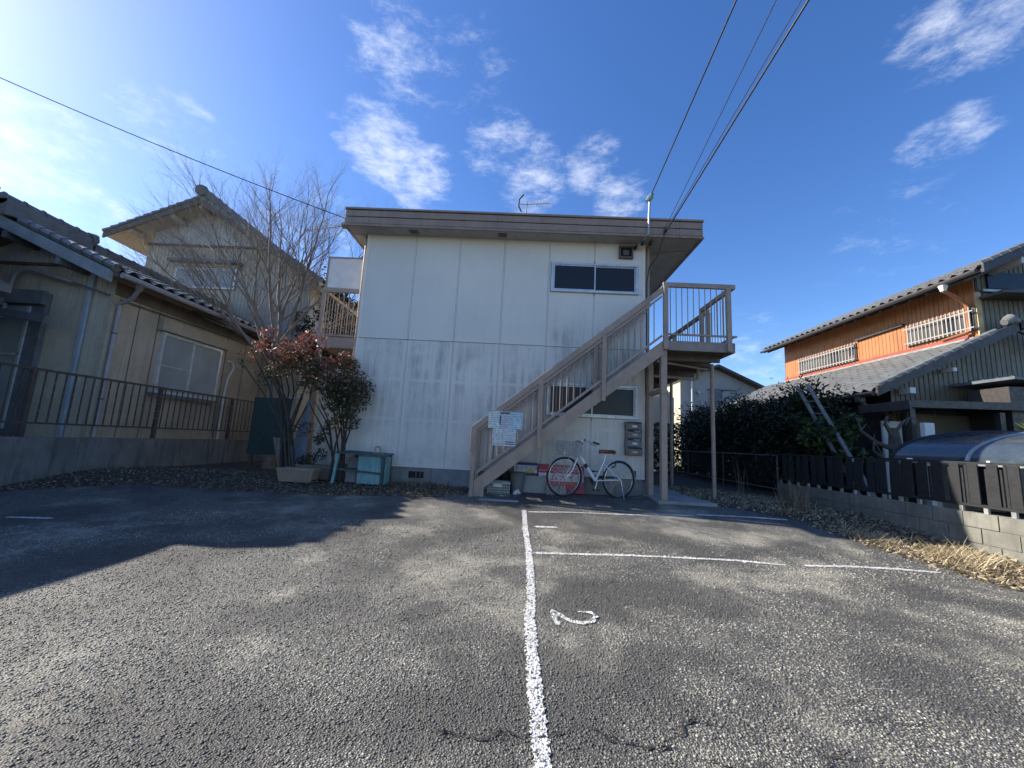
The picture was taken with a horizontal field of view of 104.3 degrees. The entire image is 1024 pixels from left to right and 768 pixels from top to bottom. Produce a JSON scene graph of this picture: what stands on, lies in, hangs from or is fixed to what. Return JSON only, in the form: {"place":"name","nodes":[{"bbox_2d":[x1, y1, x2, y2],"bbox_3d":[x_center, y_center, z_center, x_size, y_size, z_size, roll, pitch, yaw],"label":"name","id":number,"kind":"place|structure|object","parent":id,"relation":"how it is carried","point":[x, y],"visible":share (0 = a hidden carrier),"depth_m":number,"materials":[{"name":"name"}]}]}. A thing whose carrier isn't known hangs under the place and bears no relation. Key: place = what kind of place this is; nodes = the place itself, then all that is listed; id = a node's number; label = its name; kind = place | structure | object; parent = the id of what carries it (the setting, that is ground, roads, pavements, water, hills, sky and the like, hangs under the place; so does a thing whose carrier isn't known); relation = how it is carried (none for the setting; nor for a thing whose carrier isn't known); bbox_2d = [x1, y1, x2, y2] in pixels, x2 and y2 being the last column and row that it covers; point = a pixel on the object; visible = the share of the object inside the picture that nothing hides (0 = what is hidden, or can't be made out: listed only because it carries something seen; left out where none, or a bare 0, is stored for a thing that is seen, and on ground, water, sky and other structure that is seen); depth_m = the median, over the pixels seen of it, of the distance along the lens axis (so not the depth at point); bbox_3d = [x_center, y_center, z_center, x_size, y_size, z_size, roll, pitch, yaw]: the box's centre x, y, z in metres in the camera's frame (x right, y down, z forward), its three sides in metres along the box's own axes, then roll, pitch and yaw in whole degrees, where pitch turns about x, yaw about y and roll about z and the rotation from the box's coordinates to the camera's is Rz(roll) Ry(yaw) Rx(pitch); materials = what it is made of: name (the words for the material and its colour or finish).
{"place":"outdoors","nodes":[
{"label":"outdoors","id":0,"kind":"place"},
{"bbox_2d":[102,184,358,457],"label":"two storey house","id":1,"kind":"structure","parent":0,"point":[239,304],"depth_m":12.77,"materials":[{"name":"beige"}]},
{"bbox_2d":[174,266,236,289],"bbox_3d":[-9.853,-3.397,12.789,2.000,0.700,0.075,3,-8,2],"label":"window","id":2,"kind":"structure","parent":1,"relation":"in","point":[223,287],"depth_m":12.79,"materials":[{"name":"glass"}]},
{"bbox_2d":[265,322,292,350],"bbox_3d":[-7.351,-1.490,12.468,0.900,0.900,0.036,3,-8,2],"label":"side window","id":3,"kind":"structure","parent":1,"relation":"in","point":[284,325],"depth_m":12.49,"materials":[{"name":"grey glass"}]},
{"bbox_2d":[306,222,345,275],"bbox_3d":[-7.184,-5.010,15.112,1.490,2.840,0.374,10,-11,-40],"label":"television antenna","id":4,"kind":"object","parent":1,"relation":"on","point":[343,227],"visible":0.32,"depth_m":15.16,"materials":[{"name":"metal"}]},
{"bbox_2d":[0,458,1023,590],"bbox_3d":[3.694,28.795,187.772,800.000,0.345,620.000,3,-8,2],"label":"ground","id":5,"kind":"structure","parent":0,"point":[684,480],"depth_m":6.76,"materials":[{"name":"soil"}]},
{"bbox_2d":[0,187,12,304],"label":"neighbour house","id":6,"kind":"structure","parent":5,"relation":"on","point":[5,287],"depth_m":6.14,"materials":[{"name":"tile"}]},
{"bbox_2d":[0,436,262,485],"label":"boundary wall","id":7,"kind":"structure","parent":5,"relation":"on","point":[22,459],"depth_m":6.96,"materials":[{"name":"concrete"}]},
{"bbox_2d":[0,362,253,438],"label":"metal railing","id":8,"kind":"object","parent":7,"relation":"on","point":[22,422],"visible":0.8,"depth_m":7.11,"materials":[{"name":"brown metal"}]},
{"bbox_2d":[0,191,291,438],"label":"single storey house","id":9,"kind":"structure","parent":5,"relation":"on","point":[76,301],"depth_m":7.67,"materials":[{"name":"beige"}]},
{"bbox_2d":[0,289,52,434],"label":"window frame","id":10,"kind":"structure","parent":9,"relation":"in","point":[21,340],"depth_m":7.37,"materials":[{"name":"grey metal"}]},
{"bbox_2d":[147,318,229,403],"bbox_3d":[-7.516,-0.447,9.366,0.139,1.660,1.940,3,-8,2],"label":"window","id":11,"kind":"structure","parent":9,"relation":"in","point":[188,358],"depth_m":9.24,"materials":[{"name":"glass"}]},
{"bbox_2d":[0,466,468,496],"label":"fallen leaves","id":12,"kind":"object","parent":5,"relation":"on","point":[201,470],"visible":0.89,"depth_m":6.53,"materials":[{"name":"brown plant"}]},
{"bbox_2d":[80,140,399,468],"bbox_3d":[-6.558,-2.074,9.692,7.759,8.345,5.303,7,-9,-25],"label":"bare tree","id":13,"kind":"object","parent":5,"relation":"on","point":[268,461],"visible":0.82,"depth_m":9.56,"materials":[{"name":"brown plant"}]},
{"bbox_2d":[247,397,291,470],"bbox_3d":[-4.941,1.080,8.088,0.760,1.600,0.080,3,-8,2],"label":"green sheet","id":14,"kind":"object","parent":5,"relation":"on","point":[264,429],"visible":0.68,"depth_m":8.07,"materials":[{"name":"green plastic"}]},
{"bbox_2d":[273,437,286,466],"bbox_3d":[-4.439,1.383,7.558,0.299,0.740,0.020,3,-8,2],"label":"old plank","id":15,"kind":"object","parent":5,"relation":"on","point":[276,440],"visible":0.24,"depth_m":7.58,"materials":[{"name":"grey wood"}]},
{"bbox_2d":[276,467,320,482],"bbox_3d":[-3.778,1.607,7.037,0.670,0.235,0.280,3,-8,2],"label":"planter","id":16,"kind":"object","parent":5,"relation":"on","point":[297,474],"visible":0.95,"depth_m":6.92,"materials":[{"name":"plastic"}]},
{"bbox_2d":[236,325,341,466],"bbox_3d":[-4.293,0.251,7.582,1.731,2.669,1.067,3,-8,2],"label":"red nandina","id":17,"kind":"object","parent":16,"relation":"in","point":[285,423],"visible":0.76,"depth_m":7.46,"materials":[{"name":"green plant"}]},
{"bbox_2d":[292,463,332,479],"bbox_3d":[-3.685,1.632,7.400,0.760,0.260,0.270,3,-8,2],"label":"planter","id":18,"kind":"object","parent":5,"relation":"on","point":[324,473],"visible":0.39,"depth_m":7.28,"materials":[{"name":"ceramic"}]},
{"bbox_2d":[291,401,310,463],"bbox_3d":[-4.080,0.946,7.656,0.369,1.270,0.020,3,-8,2],"label":"grey blue board","id":19,"kind":"object","parent":18,"relation":"on","point":[300,445],"visible":0.56,"depth_m":7.63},
{"bbox_2d":[296,447,327,464],"bbox_3d":[-3.702,1.350,7.370,0.569,0.389,0.271,3,-8,2],"label":"shrub","id":20,"kind":"object","parent":18,"relation":"on","point":[305,458],"visible":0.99,"depth_m":7.35,"materials":[{"name":"green plant"}]},
{"bbox_2d":[293,348,375,479],"bbox_3d":[-3.340,0.533,7.350,1.554,2.406,0.836,3,-8,2],"label":"bronze nandina","id":21,"kind":"object","parent":5,"relation":"on","point":[339,389],"visible":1,"depth_m":7.29,"materials":[{"name":"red plant"}]},
{"bbox_2d":[330,450,393,485],"bbox_3d":[-2.699,1.516,7.217,0.972,0.582,0.412,3,-8,2],"label":"teal workbench","id":22,"kind":"object","parent":5,"relation":"on","point":[368,468],"visible":0.91,"depth_m":7.08,"materials":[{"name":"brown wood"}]},
{"bbox_2d":[345,471,356,482],"bbox_3d":[-2.890,1.674,7.211,0.200,0.195,0.160,3,-8,2],"label":"carton","id":23,"kind":"object","parent":22,"relation":"in","point":[350,476],"visible":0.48,"depth_m":7.13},
{"bbox_2d":[370,479,448,488],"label":"weeds","id":24,"kind":"object","parent":5,"relation":"on","point":[416,483],"visible":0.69,"depth_m":7.17,"materials":[{"name":"plant"}]},
{"bbox_2d":[430,469,494,489],"bbox_3d":[-0.908,1.779,7.383,1.200,0.335,0.087,3,-8,2],"label":"grey sheet","id":25,"kind":"object","parent":5,"relation":"on","point":[455,478],"visible":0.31,"depth_m":7.40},
{"bbox_2d":[306,192,703,495],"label":"apartment building","id":26,"kind":"structure","parent":5,"relation":"on","point":[466,321],"depth_m":7.83,"materials":[{"name":"concrete"}]},
{"bbox_2d":[0,77,344,218],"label":"overhead cable","id":27,"kind":"object","parent":26,"relation":"on","point":[169,149],"visible":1,"depth_m":7.54,"materials":[{"name":"black plastic"}]},
{"bbox_2d":[290,266,358,368],"bbox_3d":[-5.190,-0.484,11.490,2.888,5.655,2.327,3,-8,2],"label":"balcony","id":28,"kind":"object","parent":26,"relation":"attached to","point":[308,325],"visible":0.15,"depth_m":11.35,"materials":[{"name":"brown wood"}]},
{"bbox_2d":[518,194,549,212],"bbox_3d":[0.509,-3.839,9.681,0.783,1.570,0.263,5,-8,-10],"label":"rooftop antenna","id":29,"kind":"object","parent":26,"relation":"on","point":[526,204],"visible":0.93,"depth_m":9.71,"materials":[{"name":"metal"}]},
{"bbox_2d":[545,382,637,419],"bbox_3d":[1.520,0.322,7.599,1.735,0.640,0.075,3,-8,2],"label":"window","id":30,"kind":"structure","parent":26,"relation":"in","point":[622,403],"depth_m":7.60,"materials":[{"name":"metal"}]},
{"bbox_2d":[550,262,638,295],"bbox_3d":[1.649,-2.109,7.956,1.733,0.620,0.075,3,-8,2],"label":"window","id":31,"kind":"structure","parent":26,"relation":"in","point":[567,277],"depth_m":7.96,"materials":[{"name":"glass"}]},
{"bbox_2d":[624,447,641,455],"bbox_3d":[2.246,1.248,7.367,0.295,0.148,0.158,3,-8,2],"label":"mailbox","id":32,"kind":"object","parent":26,"relation":"attached to","point":[634,451],"visible":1,"depth_m":7.30,"materials":[{"name":"metal"}]},
{"bbox_2d":[628,449,641,455],"bbox_3d":[2.256,1.249,7.296,0.260,0.110,0.011,3,-8,2],"label":"door","id":33,"kind":"structure","parent":32,"relation":"in","point":[630,451],"depth_m":7.29,"materials":[{"name":"grey metal"}]},
{"bbox_2d":[624,421,641,429],"bbox_3d":[2.265,0.785,7.445,0.295,0.148,0.138,3,-8,2],"label":"mailbox","id":34,"kind":"object","parent":26,"relation":"attached to","point":[632,425],"visible":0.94,"depth_m":7.38,"materials":[{"name":"grey metal"}]},
{"bbox_2d":[628,423,641,429],"bbox_3d":[2.275,0.787,7.384,0.260,0.110,0.011,3,-8,2],"label":"door","id":35,"kind":"structure","parent":34,"relation":"in","point":[639,426],"depth_m":7.38,"materials":[{"name":"grey metal"}]},
{"bbox_2d":[624,439,641,446],"bbox_3d":[2.248,1.092,7.375,0.295,0.148,0.188,3,-8,2],"label":"mailbox","id":36,"kind":"object","parent":26,"relation":"attached to","point":[632,442],"visible":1,"depth_m":7.33,"materials":[{"name":"grey metal"}]},
{"bbox_2d":[627,440,641,446],"bbox_3d":[2.259,1.098,7.333,0.260,0.110,0.011,3,-8,2],"label":"door","id":37,"kind":"structure","parent":36,"relation":"in","point":[639,443],"depth_m":7.33,"materials":[{"name":"grey metal"}]},
{"bbox_2d":[624,430,641,438],"bbox_3d":[2.262,0.934,7.396,0.295,0.148,0.192,3,-8,2],"label":"mailbox","id":38,"kind":"object","parent":26,"relation":"attached to","point":[636,434],"visible":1,"depth_m":7.35,"materials":[{"name":"metal"}]},
{"bbox_2d":[628,432,641,437],"bbox_3d":[2.273,0.939,7.352,0.260,0.110,0.011,3,-8,2],"label":"door","id":39,"kind":"structure","parent":38,"relation":"in","point":[630,434],"depth_m":7.35,"materials":[{"name":"grey metal"}]},
{"bbox_2d":[651,0,736,193],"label":"overhead cable","id":40,"kind":"object","parent":26,"relation":"attached to","point":[733,6],"visible":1,"depth_m":5.48,"materials":[{"name":"black plastic"}]},
{"bbox_2d":[662,0,776,233],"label":"overhead cable","id":41,"kind":"object","parent":26,"relation":"attached to","point":[726,102],"visible":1,"depth_m":4.81,"materials":[{"name":"black plastic"}]},
{"bbox_2d":[665,0,801,230],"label":"overhead cable","id":42,"kind":"object","parent":26,"relation":"attached to","point":[741,101],"visible":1,"depth_m":4.80,"materials":[{"name":"black plastic"}]},
{"bbox_2d":[665,0,809,232],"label":"overhead cable","id":43,"kind":"object","parent":26,"relation":"attached to","point":[775,53],"visible":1,"depth_m":5.04,"materials":[{"name":"black plastic"}]},
{"bbox_2d":[0,483,1023,767],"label":"parking lot","id":44,"kind":"structure","parent":5,"relation":"on","point":[626,519],"depth_m":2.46,"materials":[{"name":"grey asphalt"}]},
{"bbox_2d":[6,516,51,518],"bbox_3d":[-5.362,1.486,4.431,0.466,0.006,0.071,4,-8,-5],"label":"parking line","id":45,"kind":"object","parent":44,"relation":"on","point":[31,517],"visible":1,"depth_m":4.43,"materials":[{"name":"paint"}]},
{"bbox_2d":[478,498,517,501],"bbox_3d":[-0.221,1.919,6.373,0.640,0.135,0.120,3,-8,2],"label":"kerb strip","id":46,"kind":"object","parent":44,"relation":"on","point":[487,499],"visible":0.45,"depth_m":6.33,"materials":[{"name":"concrete"}]},
{"bbox_2d":[487,480,510,493],"bbox_3d":[-0.230,1.807,6.956,0.400,0.215,0.300,3,-8,2],"label":"plastic crate","id":47,"kind":"object","parent":44,"relation":"on","point":[497,483],"visible":0.77,"depth_m":6.82,"materials":[{"name":"white plastic"}]},
{"bbox_2d":[426,725,577,739],"bbox_3d":[-0.030,1.383,1.584,0.626,0.001,0.081,4,-8,-5],"label":"asphalt crack","id":48,"kind":"object","parent":44,"relation":"on","point":[497,731],"visible":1,"depth_m":1.57,"materials":[{"name":"black asphalt"}]},
{"bbox_2d":[501,469,509,490],"bbox_3d":[-0.116,1.659,7.198,0.140,0.540,0.120,3,-8,2],"label":"dark box","id":49,"kind":"object","parent":44,"relation":"on","point":[505,475],"visible":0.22,"depth_m":7.14,"materials":[{"name":"black plastic"}]},
{"bbox_2d":[510,471,525,492],"bbox_3d":[0.096,1.749,7.059,0.295,0.375,0.295,3,-8,2],"label":"plastic bin","id":50,"kind":"object","parent":44,"relation":"on","point":[517,479],"visible":0.91,"depth_m":6.96,"materials":[{"name":"grey plastic"}]},
{"bbox_2d":[523,475,545,492],"bbox_3d":[0.386,1.804,7.142,0.440,0.300,0.069,3,-8,2],"label":"beige board","id":51,"kind":"object","parent":44,"relation":"on","point":[534,484],"visible":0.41,"depth_m":7.13,"materials":[{"name":"paint"}]},
{"bbox_2d":[522,510,551,767],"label":"parking line","id":52,"kind":"object","parent":44,"relation":"on","point":[539,745],"visible":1,"depth_m":1.97,"materials":[{"name":"paint"}]},
{"bbox_2d":[534,526,557,527],"bbox_3d":[0.439,1.841,5.129,0.301,0.006,0.071,4,-8,-3],"label":"parking number one","id":53,"kind":"object","parent":44,"relation":"on","point":[546,526],"visible":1,"depth_m":5.13,"materials":[{"name":"paint"}]},
{"bbox_2d":[546,485,565,494],"bbox_3d":[0.775,1.884,7.046,0.350,0.165,0.079,3,-8,2],"label":"grey board","id":54,"kind":"object","parent":44,"relation":"on","point":[555,488],"visible":0.77,"depth_m":7.03,"materials":[{"name":"concrete"}]},
{"bbox_2d":[538,464,583,493],"bbox_3d":[0.894,1.730,7.269,0.840,0.485,0.119,3,-8,2],"label":"red sign board","id":55,"kind":"object","parent":44,"relation":"on","point":[554,474],"visible":0.7,"depth_m":7.27,"materials":[{"name":"red plastic"}]},
{"bbox_2d":[550,609,596,624],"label":"parking number two","id":56,"kind":"structure","parent":44,"relation":"on","point":[563,617],"depth_m":2.66,"materials":[{"name":"paint"}]},
{"bbox_2d":[546,439,635,499],"bbox_3d":[1.407,1.475,6.915,1.766,0.989,0.590,8,-9,-19],"label":"bicycle","id":57,"kind":"object","parent":44,"relation":"on","point":[594,480],"visible":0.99,"depth_m":6.85,"materials":[{"name":"white metal"}]},
{"bbox_2d":[528,511,692,515],"bbox_3d":[1.482,1.924,5.921,2.506,0.050,0.099,4,-8,-3],"label":"parking line","id":58,"kind":"object","parent":44,"relation":"on","point":[624,514],"visible":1,"depth_m":5.94,"materials":[{"name":"paint"}]},
{"bbox_2d":[581,719,731,748],"bbox_3d":[0.608,1.422,1.616,0.650,0.001,0.161,4,-8,-8],"label":"asphalt crack","id":59,"kind":"object","parent":44,"relation":"on","point":[684,731],"visible":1,"depth_m":1.60,"materials":[{"name":"grey asphalt"}]},
{"bbox_2d":[535,552,781,564],"bbox_3d":[1.524,1.821,4.178,2.602,0.008,0.139,3,-8,-1],"label":"parking line","id":60,"kind":"object","parent":44,"relation":"on","point":[656,556],"visible":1,"depth_m":4.20,"materials":[{"name":"paint"}]},
{"bbox_2d":[696,514,786,519],"bbox_3d":[3.470,2.009,6.019,1.372,0.015,0.071,3,-8,2],"label":"parking line","id":61,"kind":"object","parent":44,"relation":"on","point":[740,516],"visible":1,"depth_m":6.02,"materials":[{"name":"paint"}]},
{"bbox_2d":[691,754,864,767],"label":"asphalt crack","id":62,"kind":"object","parent":44,"relation":"on","point":[828,764],"visible":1,"depth_m":1.50,"materials":[{"name":"grey asphalt"}]},
{"bbox_2d":[804,565,939,572],"bbox_3d":[3.769,1.939,4.196,1.433,0.006,0.105,3,-8,0],"label":"parking line","id":63,"kind":"object","parent":44,"relation":"on","point":[871,567],"visible":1,"depth_m":4.20,"materials":[{"name":"paint"}]},
{"bbox_2d":[840,717,925,725],"bbox_3d":[1.658,1.500,1.774,0.443,0.001,0.050,3,-8,-1],"label":"asphalt crack","id":64,"kind":"object","parent":44,"relation":"on","point":[885,718],"visible":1,"depth_m":1.77,"materials":[{"name":"black asphalt"}]},
{"bbox_2d":[468,282,736,500],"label":"external staircase","id":65,"kind":"structure","parent":5,"relation":"on","point":[666,360],"depth_m":6.86,"materials":[{"name":"brown metal"}]},
{"bbox_2d":[488,410,499,427],"bbox_3d":[-0.301,0.590,6.682,0.191,0.287,0.009,3,-8,2],"label":"notice","id":66,"kind":"object","parent":65,"relation":"attached to","point":[494,419],"visible":1,"depth_m":6.68,"materials":[{"name":"white paper"}]},
{"bbox_2d":[492,428,503,445],"bbox_3d":[-0.233,0.880,6.635,0.191,0.287,0.009,3,-8,2],"label":"notice","id":67,"kind":"object","parent":65,"relation":"attached to","point":[497,436],"visible":1,"depth_m":6.63,"materials":[{"name":"white paper"}]},
{"bbox_2d":[499,411,510,428],"bbox_3d":[-0.111,0.602,6.675,0.191,0.287,0.011,3,-8,2],"label":"notice","id":68,"kind":"object","parent":65,"relation":"attached to","point":[505,419],"visible":1,"depth_m":6.67,"materials":[{"name":"white paper"}]},
{"bbox_2d":[504,429,515,446],"bbox_3d":[-0.033,0.892,6.628,0.191,0.287,0.013,3,-8,2],"label":"notice","id":69,"kind":"object","parent":65,"relation":"attached to","point":[509,437],"visible":1,"depth_m":6.63,"materials":[{"name":"white paper"}]},
{"bbox_2d":[511,412,522,429],"bbox_3d":[0.080,0.615,6.672,0.191,0.287,0.009,3,-8,2],"label":"notice","id":70,"kind":"object","parent":65,"relation":"attached to","point":[516,419],"visible":1,"depth_m":6.67,"materials":[{"name":"white paper"}]},
{"bbox_2d":[513,462,537,475],"bbox_3d":[0.239,1.673,7.301,0.445,0.460,0.099,3,-8,2],"label":"purple sign board","id":71,"kind":"object","parent":65,"relation":"attached to","point":[528,469],"visible":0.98,"depth_m":7.33,"materials":[{"name":"plastic"}]},
{"bbox_2d":[642,481,717,506],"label":"walkway","id":72,"kind":"structure","parent":5,"relation":"on","point":[675,498],"depth_m":6.80,"materials":[{"name":"concrete"}]},
{"bbox_2d":[653,422,707,473],"bbox_3d":[5.492,2.695,17.145,5.252,2.248,1.944,3,-8,2],"label":"hedge","id":73,"kind":"object","parent":5,"relation":"on","point":[657,441],"visible":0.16,"depth_m":16.90,"materials":[{"name":"green plant"}]},
{"bbox_2d":[653,364,764,467],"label":"distant house","id":74,"kind":"structure","parent":5,"relation":"on","point":[727,381],"depth_m":23.97,"materials":[{"name":"white paint"}]},
{"bbox_2d":[707,389,736,405],"bbox_3d":[12.600,0.828,23.837,1.710,1.000,0.090,3,-8,2],"label":"window","id":75,"kind":"structure","parent":74,"relation":"in","point":[717,392],"depth_m":23.84,"materials":[{"name":"grey glass"}]},
{"bbox_2d":[668,450,778,496],"bbox_3d":[6.227,2.711,12.902,0.040,1.040,7.480,3,-8,2],"label":"chain link fence","id":76,"kind":"object","parent":5,"relation":"on","point":[723,461],"visible":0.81,"depth_m":11.42,"materials":[{"name":"brown metal"}]},
{"bbox_2d":[731,455,749,497],"bbox_3d":[4.439,1.784,7.754,0.269,0.879,0.280,3,-8,2],"label":"dead weed","id":77,"kind":"object","parent":5,"relation":"on","point":[740,483],"visible":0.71,"depth_m":7.68,"materials":[{"name":"plant"}]},
{"bbox_2d":[667,372,874,494],"bbox_3d":[7.272,1.734,12.802,2.797,3.192,7.625,3,-8,2],"label":"hedge","id":78,"kind":"object","parent":5,"relation":"on","point":[742,427],"visible":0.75,"depth_m":11.14,"materials":[{"name":"green plant"}]},
{"bbox_2d":[773,478,816,512],"bbox_3d":[4.890,1.858,6.815,0.699,0.637,0.580,3,-8,2],"label":"dead weed","id":79,"kind":"object","parent":5,"relation":"on","point":[793,500],"visible":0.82,"depth_m":6.81,"materials":[{"name":"brown plant"}]},
{"bbox_2d":[785,390,875,467],"bbox_3d":[6.839,1.323,8.697,1.490,2.626,1.868,-3,-10,35],"label":"broadleaf shrub","id":80,"kind":"object","parent":5,"relation":"on","point":[813,436],"visible":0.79,"depth_m":8.43,"materials":[{"name":"green plant"}]},
{"bbox_2d":[795,384,876,496],"bbox_3d":[6.634,1.188,8.180,0.091,2.639,2.218,2,-8,4],"label":"ladder","id":81,"kind":"object","parent":5,"relation":"on","point":[828,420],"visible":0.58,"depth_m":8.44,"materials":[{"name":"metal"}]},
{"bbox_2d":[654,485,1023,590],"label":"dry grass","id":82,"kind":"structure","parent":5,"relation":"on","point":[1014,579],"depth_m":5.74,"materials":[{"name":"plant"}]},
{"bbox_2d":[716,241,1023,516],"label":"orange house","id":83,"kind":"structure","parent":5,"relation":"on","point":[944,353],"depth_m":9.39,"materials":[{"name":"orange wood"}]},
{"bbox_2d":[796,342,857,373],"bbox_3d":[10.967,-0.837,13.985,0.114,0.620,2.650,3,-8,2],"label":"window","id":84,"kind":"structure","parent":83,"relation":"in","point":[846,354],"depth_m":13.76,"materials":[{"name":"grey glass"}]},
{"bbox_2d":[903,306,978,346],"bbox_3d":[10.893,-1.429,10.196,0.114,0.600,1.720,3,-8,2],"label":"window","id":85,"kind":"structure","parent":83,"relation":"in","point":[955,323],"depth_m":10.09,"materials":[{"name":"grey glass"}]},
{"bbox_2d":[986,273,1023,288],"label":"gable window","id":86,"kind":"structure","parent":83,"relation":"in","point":[1000,280],"depth_m":9.44,"materials":[{"name":"blue glass"}]},
{"bbox_2d":[828,523,925,550],"bbox_3d":[4.858,2.021,5.350,1.165,0.223,0.957,3,-8,2],"label":"grass tuft","id":87,"kind":"object","parent":5,"relation":"on","point":[875,536],"visible":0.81,"depth_m":5.33,"materials":[{"name":"plant"}]},
{"bbox_2d":[857,415,912,501],"bbox_3d":[7.383,1.607,7.800,1.090,1.966,0.515,2,-8,7],"label":"dead tree stump","id":88,"kind":"object","parent":5,"relation":"on","point":[894,440],"visible":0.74,"depth_m":7.76,"materials":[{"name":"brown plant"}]},
{"bbox_2d":[777,483,1023,563],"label":"block wall","id":89,"kind":"structure","parent":5,"relation":"on","point":[999,534],"depth_m":5.61,"materials":[{"name":"concrete"}]},
{"bbox_2d":[778,454,1023,518],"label":"slatted fence","id":90,"kind":"object","parent":89,"relation":"on","point":[1012,486],"visible":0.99,"depth_m":5.89,"materials":[{"name":"grey paint"}]},
{"bbox_2d":[920,423,936,505],"bbox_3d":[8.063,1.676,7.650,0.190,1.850,0.100,3,-8,2],"label":"meter post","id":91,"kind":"object","parent":5,"relation":"on","point":[926,429],"visible":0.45,"depth_m":7.71,"materials":[{"name":"grey metal"}]},
{"bbox_2d":[889,430,1023,467],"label":"car","id":92,"kind":"object","parent":5,"relation":"on","point":[990,445],"visible":0.97,"depth_m":6.06,"materials":[{"name":"grey paint"}]},
{"bbox_2d":[909,533,1023,574],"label":"grass tuft","id":93,"kind":"object","parent":5,"relation":"on","point":[972,558],"visible":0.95,"depth_m":4.50,"materials":[{"name":"plant"}]},
{"bbox_2d":[1012,417,1023,430],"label":"palm plant","id":94,"kind":"object","parent":5,"relation":"on","point":[1022,428],"visible":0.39,"depth_m":7.68,"materials":[{"name":"green plant"}]},
{"bbox_2d":[0,0,1023,385],"label":"sky","id":95,"kind":"structure","parent":0,"point":[878,154],"materials":[{"name":"blue"}]},
{"bbox_2d":[653,397,673,469],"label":"door","id":96,"kind":"structure","parent":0,"point":[656,411],"depth_m":19.86,"materials":[{"name":"grey"}]}
]}

